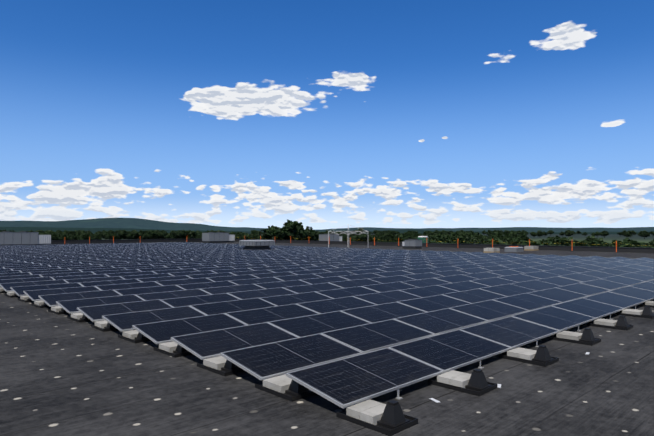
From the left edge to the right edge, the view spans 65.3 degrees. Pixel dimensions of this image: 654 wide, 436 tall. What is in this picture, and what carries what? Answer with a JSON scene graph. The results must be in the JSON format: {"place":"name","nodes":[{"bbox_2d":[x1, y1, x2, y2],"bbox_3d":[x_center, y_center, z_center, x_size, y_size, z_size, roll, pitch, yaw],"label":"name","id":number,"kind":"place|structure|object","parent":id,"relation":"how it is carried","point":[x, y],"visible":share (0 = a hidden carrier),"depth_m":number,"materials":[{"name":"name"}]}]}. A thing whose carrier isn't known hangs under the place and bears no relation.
{"place":"outdoors","nodes":[
{"label":"outdoors","id":0,"kind":"place"},
{"bbox_2d":[0,227,650,233],"bbox_3d":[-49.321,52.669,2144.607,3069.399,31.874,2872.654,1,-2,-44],"label":"trees","id":1,"kind":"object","parent":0,"point":[92,230],"depth_m":2128.55,"materials":[{"name":"green plant"}]},
{"bbox_2d":[0,242,653,435],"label":"warehouse roof","id":2,"kind":"structure","parent":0,"point":[62,375],"depth_m":6.47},
{"bbox_2d":[0,231,50,244],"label":"rooftop unit","id":3,"kind":"object","parent":2,"relation":"on","point":[20,238],"visible":0.96,"depth_m":65.64,"materials":[{"name":"metal"}]},
{"bbox_2d":[202,232,234,242],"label":"rooftop unit","id":4,"kind":"object","parent":2,"relation":"on","point":[214,237],"visible":1,"depth_m":84.66,"materials":[{"name":"metal"}]},
{"bbox_2d":[239,240,274,249],"bbox_3d":[-6.852,2.720,49.950,2.560,1.120,2.560,1,-2,-44],"label":"rooftop unit","id":5,"kind":"object","parent":2,"relation":"on","point":[257,244],"visible":0.96,"depth_m":49.12,"materials":[{"name":"metal"}]},
{"bbox_2d":[0,248,653,435],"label":"ballast blocks","id":6,"kind":"structure","parent":2,"relation":"on","point":[389,418],"depth_m":7.28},
{"bbox_2d":[0,242,653,407],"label":"solar panels","id":7,"kind":"object","parent":6,"relation":"on","point":[343,327],"visible":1,"depth_m":13.55,"materials":[{"name":"blue glass"}]},
{"bbox_2d":[328,225,367,247],"bbox_3d":[2.282,2.033,54.787,3.300,2.730,3.300,1,-2,-44],"label":"canopy frame","id":8,"kind":"object","parent":2,"relation":"on","point":[345,233],"visible":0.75,"depth_m":54.79,"materials":[{"name":"white paint"}]},
{"bbox_2d":[51,238,653,252],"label":"roof parapet","id":9,"kind":"structure","parent":2,"relation":"on","point":[604,249],"depth_m":67.31,"materials":[{"name":"grey concrete"}]},
{"bbox_2d":[89,236,618,252],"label":"orange posts","id":10,"kind":"object","parent":2,"relation":"on","point":[396,246],"visible":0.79,"depth_m":67.69,"materials":[{"name":"orange metal"}]},
{"bbox_2d":[402,239,421,248],"bbox_3d":[9.551,2.901,57.168,1.360,1.110,1.830,1,-2,-44],"label":"rooftop unit","id":11,"kind":"object","parent":2,"relation":"on","point":[412,244],"visible":1,"depth_m":56.64,"materials":[{"name":"metal"}]},
{"bbox_2d":[429,352,589,402],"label":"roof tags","id":12,"kind":"object","parent":2,"relation":"on","point":[437,401],"visible":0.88,"depth_m":6.26,"materials":[{"name":"white plastic"}]},
{"bbox_2d":[483,246,538,252],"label":"block pallets","id":13,"kind":"object","parent":2,"relation":"on","point":[497,250],"visible":1,"depth_m":47.15,"materials":[{"name":"concrete"}]},
{"bbox_2d":[505,246,522,251],"bbox_3d":[18.261,3.020,49.826,1.560,0.515,1.260,1,-2,-44],"label":"rooftop unit","id":14,"kind":"object","parent":2,"relation":"on","point":[513,249],"visible":1,"depth_m":49.36,"materials":[{"name":"metal"}]},
{"bbox_2d":[396,305,637,399],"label":"panel support legs","id":15,"kind":"object","parent":2,"relation":"on","point":[398,397],"visible":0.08,"depth_m":7.68,"materials":[{"name":"silver metal"}]},
{"bbox_2d":[0,218,653,231],"bbox_3d":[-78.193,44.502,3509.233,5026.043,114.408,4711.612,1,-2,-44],"label":"hills","id":16,"kind":"structure","parent":0,"point":[136,223],"depth_m":3390.13,"materials":[{"name":"green plant"}]},
{"bbox_2d":[0,0,653,229],"label":"sky","id":17,"kind":"structure","parent":0,"point":[318,114],"materials":[{"name":"blue"}]},
{"bbox_2d":[102,234,653,242],"bbox_3d":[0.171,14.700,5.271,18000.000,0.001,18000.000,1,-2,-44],"label":"bushes","id":18,"kind":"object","parent":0,"point":[609,238],"depth_m":1043.83,"materials":[{"name":"green plant"}]},
{"bbox_2d":[60,234,69,239],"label":"tree","id":19,"kind":"object","parent":18,"relation":"on","point":[63,237],"visible":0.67,"depth_m":542.04,"materials":[{"name":"green plant"}]},
{"bbox_2d":[69,234,80,239],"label":"tree","id":20,"kind":"object","parent":18,"relation":"on","point":[75,237],"visible":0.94,"depth_m":520.05,"materials":[{"name":"green plant"}]},
{"bbox_2d":[79,234,91,239],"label":"tree","id":21,"kind":"object","parent":18,"relation":"on","point":[85,237],"visible":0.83,"depth_m":505.14,"materials":[{"name":"green plant"}]},
{"bbox_2d":[92,234,101,239],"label":"tree","id":22,"kind":"object","parent":18,"relation":"on","point":[96,237],"visible":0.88,"depth_m":585.08,"materials":[{"name":"green plant"}]},
{"bbox_2d":[100,232,110,239],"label":"tree","id":23,"kind":"object","parent":18,"relation":"on","point":[103,235],"visible":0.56,"depth_m":627.23,"materials":[{"name":"green plant"}]},
{"bbox_2d":[106,234,116,239],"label":"tree","id":24,"kind":"object","parent":18,"relation":"on","point":[110,236],"visible":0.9,"depth_m":608.45,"materials":[{"name":"green plant"}]},
{"bbox_2d":[115,230,129,238],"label":"tree","id":25,"kind":"object","parent":18,"relation":"on","point":[121,234],"visible":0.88,"depth_m":614.11,"materials":[{"name":"green plant"}]},
{"bbox_2d":[126,231,137,238],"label":"tree","id":26,"kind":"object","parent":18,"relation":"on","point":[129,235],"visible":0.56,"depth_m":603.00,"materials":[{"name":"green plant"}]},
{"bbox_2d":[129,231,142,238],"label":"tree","id":27,"kind":"object","parent":18,"relation":"on","point":[137,233],"visible":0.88,"depth_m":604.55,"materials":[{"name":"green plant"}]},
{"bbox_2d":[141,233,149,238],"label":"tree","id":28,"kind":"object","parent":18,"relation":"on","point":[145,236],"visible":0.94,"depth_m":622.01,"materials":[{"name":"green plant"}]},
{"bbox_2d":[149,231,159,238],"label":"tree","id":29,"kind":"object","parent":18,"relation":"on","point":[153,234],"visible":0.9,"depth_m":615.46,"materials":[{"name":"green plant"}]},
{"bbox_2d":[157,232,164,238],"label":"tree","id":30,"kind":"object","parent":18,"relation":"on","point":[161,235],"visible":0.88,"depth_m":621.57,"materials":[{"name":"green plant"}]},
{"bbox_2d":[175,230,188,238],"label":"tree","id":31,"kind":"object","parent":18,"relation":"on","point":[181,234],"visible":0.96,"depth_m":621.99,"materials":[{"name":"green plant"}]},
{"bbox_2d":[183,230,196,238],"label":"tree","id":32,"kind":"object","parent":18,"relation":"on","point":[191,234],"visible":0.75,"depth_m":627.53,"materials":[{"name":"green plant"}]},
{"bbox_2d":[194,232,205,238],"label":"tree","id":33,"kind":"object","parent":18,"relation":"on","point":[199,236],"visible":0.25,"depth_m":468.96,"materials":[{"name":"green plant"}]},
{"bbox_2d":[235,232,248,238],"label":"tree","id":34,"kind":"object","parent":18,"relation":"on","point":[239,235],"visible":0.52,"depth_m":417.84,"materials":[{"name":"green plant"}]},
{"bbox_2d":[249,231,258,238],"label":"tree","id":35,"kind":"object","parent":18,"relation":"on","point":[252,235],"visible":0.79,"depth_m":499.79,"materials":[{"name":"green plant"}]},
{"bbox_2d":[259,225,279,239],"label":"tree","id":36,"kind":"object","parent":18,"relation":"on","point":[267,232],"visible":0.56,"depth_m":434.46,"materials":[{"name":"green plant"}]},
{"bbox_2d":[271,219,308,239],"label":"tree","id":37,"kind":"object","parent":18,"relation":"on","point":[294,230],"visible":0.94,"depth_m":411.76,"materials":[{"name":"green plant"}]},
{"bbox_2d":[305,226,320,240],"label":"tree","id":38,"kind":"object","parent":18,"relation":"on","point":[313,235],"visible":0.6,"depth_m":424.28,"materials":[{"name":"green plant"}]},
{"bbox_2d":[342,235,354,240],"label":"tree","id":39,"kind":"object","parent":18,"relation":"on","point":[349,236],"visible":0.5,"depth_m":383.48,"materials":[{"name":"green plant"}]},
{"bbox_2d":[350,228,371,241],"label":"tree","id":40,"kind":"object","parent":18,"relation":"on","point":[363,237],"visible":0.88,"depth_m":395.10,"materials":[{"name":"green plant"}]},
{"bbox_2d":[371,235,377,241],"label":"tree","id":41,"kind":"object","parent":18,"relation":"on","point":[376,238],"visible":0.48,"depth_m":460.59,"materials":[{"name":"green plant"}]},
{"bbox_2d":[380,232,396,241],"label":"tree","id":42,"kind":"object","parent":18,"relation":"on","point":[388,236],"visible":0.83,"depth_m":402.41,"materials":[{"name":"green plant"}]},
{"bbox_2d":[389,237,399,241],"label":"tree","id":43,"kind":"object","parent":18,"relation":"on","point":[395,239],"visible":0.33,"depth_m":382.97,"materials":[{"name":"green plant"}]},
{"bbox_2d":[400,232,414,240],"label":"tree","id":44,"kind":"object","parent":18,"relation":"on","point":[405,234],"visible":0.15,"depth_m":458.48,"materials":[{"name":"green plant"}]},
{"bbox_2d":[404,235,413,241],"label":"tree","id":45,"kind":"object","parent":18,"relation":"on","point":[407,237],"visible":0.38,"depth_m":396.17,"materials":[{"name":"green plant"}]},
{"bbox_2d":[429,236,449,241],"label":"tree","id":46,"kind":"object","parent":18,"relation":"on","point":[443,237],"visible":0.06,"depth_m":243.89,"materials":[{"name":"green plant"}]},
{"bbox_2d":[433,238,450,243],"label":"tree","id":47,"kind":"object","parent":18,"relation":"on","point":[441,239],"visible":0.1,"depth_m":228.30,"materials":[{"name":"green plant"}]},
{"bbox_2d":[444,235,460,243],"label":"tree","id":48,"kind":"object","parent":18,"relation":"on","point":[450,238],"visible":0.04,"depth_m":256.69,"materials":[{"name":"green plant"}]},
{"bbox_2d":[450,233,461,241],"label":"tree","id":49,"kind":"object","parent":18,"relation":"on","point":[456,236],"visible":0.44,"depth_m":369.57,"materials":[{"name":"green plant"}]},
{"bbox_2d":[458,237,469,243],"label":"tree","id":50,"kind":"object","parent":18,"relation":"on","point":[463,240],"visible":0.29,"depth_m":301.36,"materials":[{"name":"green plant"}]},
{"bbox_2d":[467,238,479,243],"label":"tree","id":51,"kind":"object","parent":18,"relation":"on","point":[473,241],"visible":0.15,"depth_m":259.22,"materials":[{"name":"green plant"}]},
{"bbox_2d":[469,233,484,240],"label":"tree","id":52,"kind":"object","parent":18,"relation":"on","point":[477,235],"visible":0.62,"depth_m":392.25,"materials":[{"name":"green plant"}]},
{"bbox_2d":[477,236,489,243],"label":"tree","id":53,"kind":"object","parent":18,"relation":"on","point":[483,239],"visible":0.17,"depth_m":289.62,"materials":[{"name":"green plant"}]},
{"bbox_2d":[483,237,507,243],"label":"tree","id":54,"kind":"object","parent":18,"relation":"on","point":[496,239],"visible":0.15,"depth_m":224.41,"materials":[{"name":"green plant"}]},
{"bbox_2d":[490,233,503,238],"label":"tree","id":55,"kind":"object","parent":18,"relation":"on","point":[500,235],"visible":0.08,"depth_m":394.66,"materials":[{"name":"green plant"}]},
{"bbox_2d":[489,240,508,244],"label":"tree","id":56,"kind":"object","parent":18,"relation":"on","point":[500,242],"visible":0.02,"depth_m":181.09,"materials":[{"name":"green plant"}]},
{"bbox_2d":[501,233,515,240],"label":"tree","id":57,"kind":"object","parent":18,"relation":"on","point":[506,236],"visible":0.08,"depth_m":360.90,"materials":[{"name":"green plant"}]},
{"bbox_2d":[509,232,518,237],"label":"tree","id":58,"kind":"object","parent":18,"relation":"on","point":[513,234],"visible":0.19,"depth_m":400.90,"materials":[{"name":"green plant"}]},
{"bbox_2d":[507,237,521,244],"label":"tree","id":59,"kind":"object","parent":18,"relation":"on","point":[510,240],"visible":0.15,"depth_m":251.87,"materials":[{"name":"green plant"}]},
{"bbox_2d":[505,240,528,244],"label":"tree","id":60,"kind":"object","parent":18,"relation":"on","point":[522,242],"depth_m":127.63,"materials":[{"name":"green plant"}]},
{"bbox_2d":[517,233,532,241],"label":"tree","id":61,"kind":"object","parent":18,"relation":"on","point":[524,237],"visible":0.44,"depth_m":399.14,"materials":[{"name":"green plant"}]},
{"bbox_2d":[523,241,546,245],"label":"tree","id":62,"kind":"object","parent":18,"relation":"on","point":[533,243],"depth_m":126.70,"materials":[{"name":"green plant"}]},
{"bbox_2d":[536,230,543,236],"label":"tree","id":63,"kind":"object","parent":18,"relation":"on","point":[539,233],"visible":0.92,"depth_m":981.67,"materials":[{"name":"green plant"}]},
{"bbox_2d":[536,241,550,245],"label":"tree","id":64,"kind":"object","parent":18,"relation":"on","point":[544,243],"depth_m":124.35,"materials":[{"name":"green plant"}]},
{"bbox_2d":[539,237,561,242],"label":"tree","id":65,"kind":"object","parent":18,"relation":"on","point":[549,239],"visible":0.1,"depth_m":266.93,"materials":[{"name":"green plant"}]},
{"bbox_2d":[548,239,559,245],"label":"tree","id":66,"kind":"object","parent":18,"relation":"on","point":[557,241],"visible":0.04,"depth_m":200.25,"materials":[{"name":"green plant"}]},
{"bbox_2d":[552,237,576,245],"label":"tree","id":67,"kind":"object","parent":18,"relation":"on","point":[567,242],"visible":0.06,"depth_m":190.02,"materials":[{"name":"green plant"}]},
{"bbox_2d":[576,240,591,244],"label":"tree","id":68,"kind":"object","parent":18,"relation":"on","point":[583,241],"visible":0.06,"depth_m":178.92,"materials":[{"name":"green plant"}]},
{"bbox_2d":[576,236,595,244],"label":"tree","id":69,"kind":"object","parent":18,"relation":"on","point":[589,239],"visible":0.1,"depth_m":276.63,"materials":[{"name":"green plant"}]},
{"bbox_2d":[580,241,608,246],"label":"tree","id":70,"kind":"object","parent":18,"relation":"on","point":[596,244],"depth_m":144.20,"materials":[{"name":"green plant"}]},
{"bbox_2d":[591,238,603,245],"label":"tree","id":71,"kind":"object","parent":18,"relation":"on","point":[600,240],"visible":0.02,"depth_m":232.77,"materials":[{"name":"green plant"}]},
{"bbox_2d":[599,231,608,237],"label":"tree","id":72,"kind":"object","parent":18,"relation":"on","point":[604,233],"visible":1,"depth_m":962.93,"materials":[{"name":"green plant"}]},
{"bbox_2d":[607,238,631,246],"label":"tree","id":73,"kind":"object","parent":18,"relation":"on","point":[613,242],"visible":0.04,"depth_m":193.14,"materials":[{"name":"green plant"}]},
{"bbox_2d":[615,241,641,247],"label":"tree","id":74,"kind":"object","parent":18,"relation":"on","point":[630,244],"visible":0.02,"depth_m":116.64,"materials":[{"name":"green plant"}]},
{"bbox_2d":[639,230,649,238],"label":"tree","id":75,"kind":"object","parent":18,"relation":"on","point":[644,233],"visible":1,"depth_m":878.78,"materials":[{"name":"green plant"}]},
{"bbox_2d":[637,242,653,247],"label":"tree","id":76,"kind":"object","parent":18,"relation":"on","point":[642,244],"visible":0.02,"depth_m":141.85,"materials":[{"name":"green plant"}]},
{"bbox_2d":[417,234,428,242],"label":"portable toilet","id":77,"kind":"object","parent":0,"point":[423,239],"visible":0.5,"depth_m":76.18,"materials":[{"name":"green plastic"}]},
{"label":"lower roof","id":78,"kind":"object","parent":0,"visible":0},
{"bbox_2d":[319,234,341,240],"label":"rooftop unit","id":79,"kind":"object","parent":78,"relation":"on","point":[332,237],"visible":0.73,"depth_m":78.86,"materials":[{"name":"metal"}]}
]}

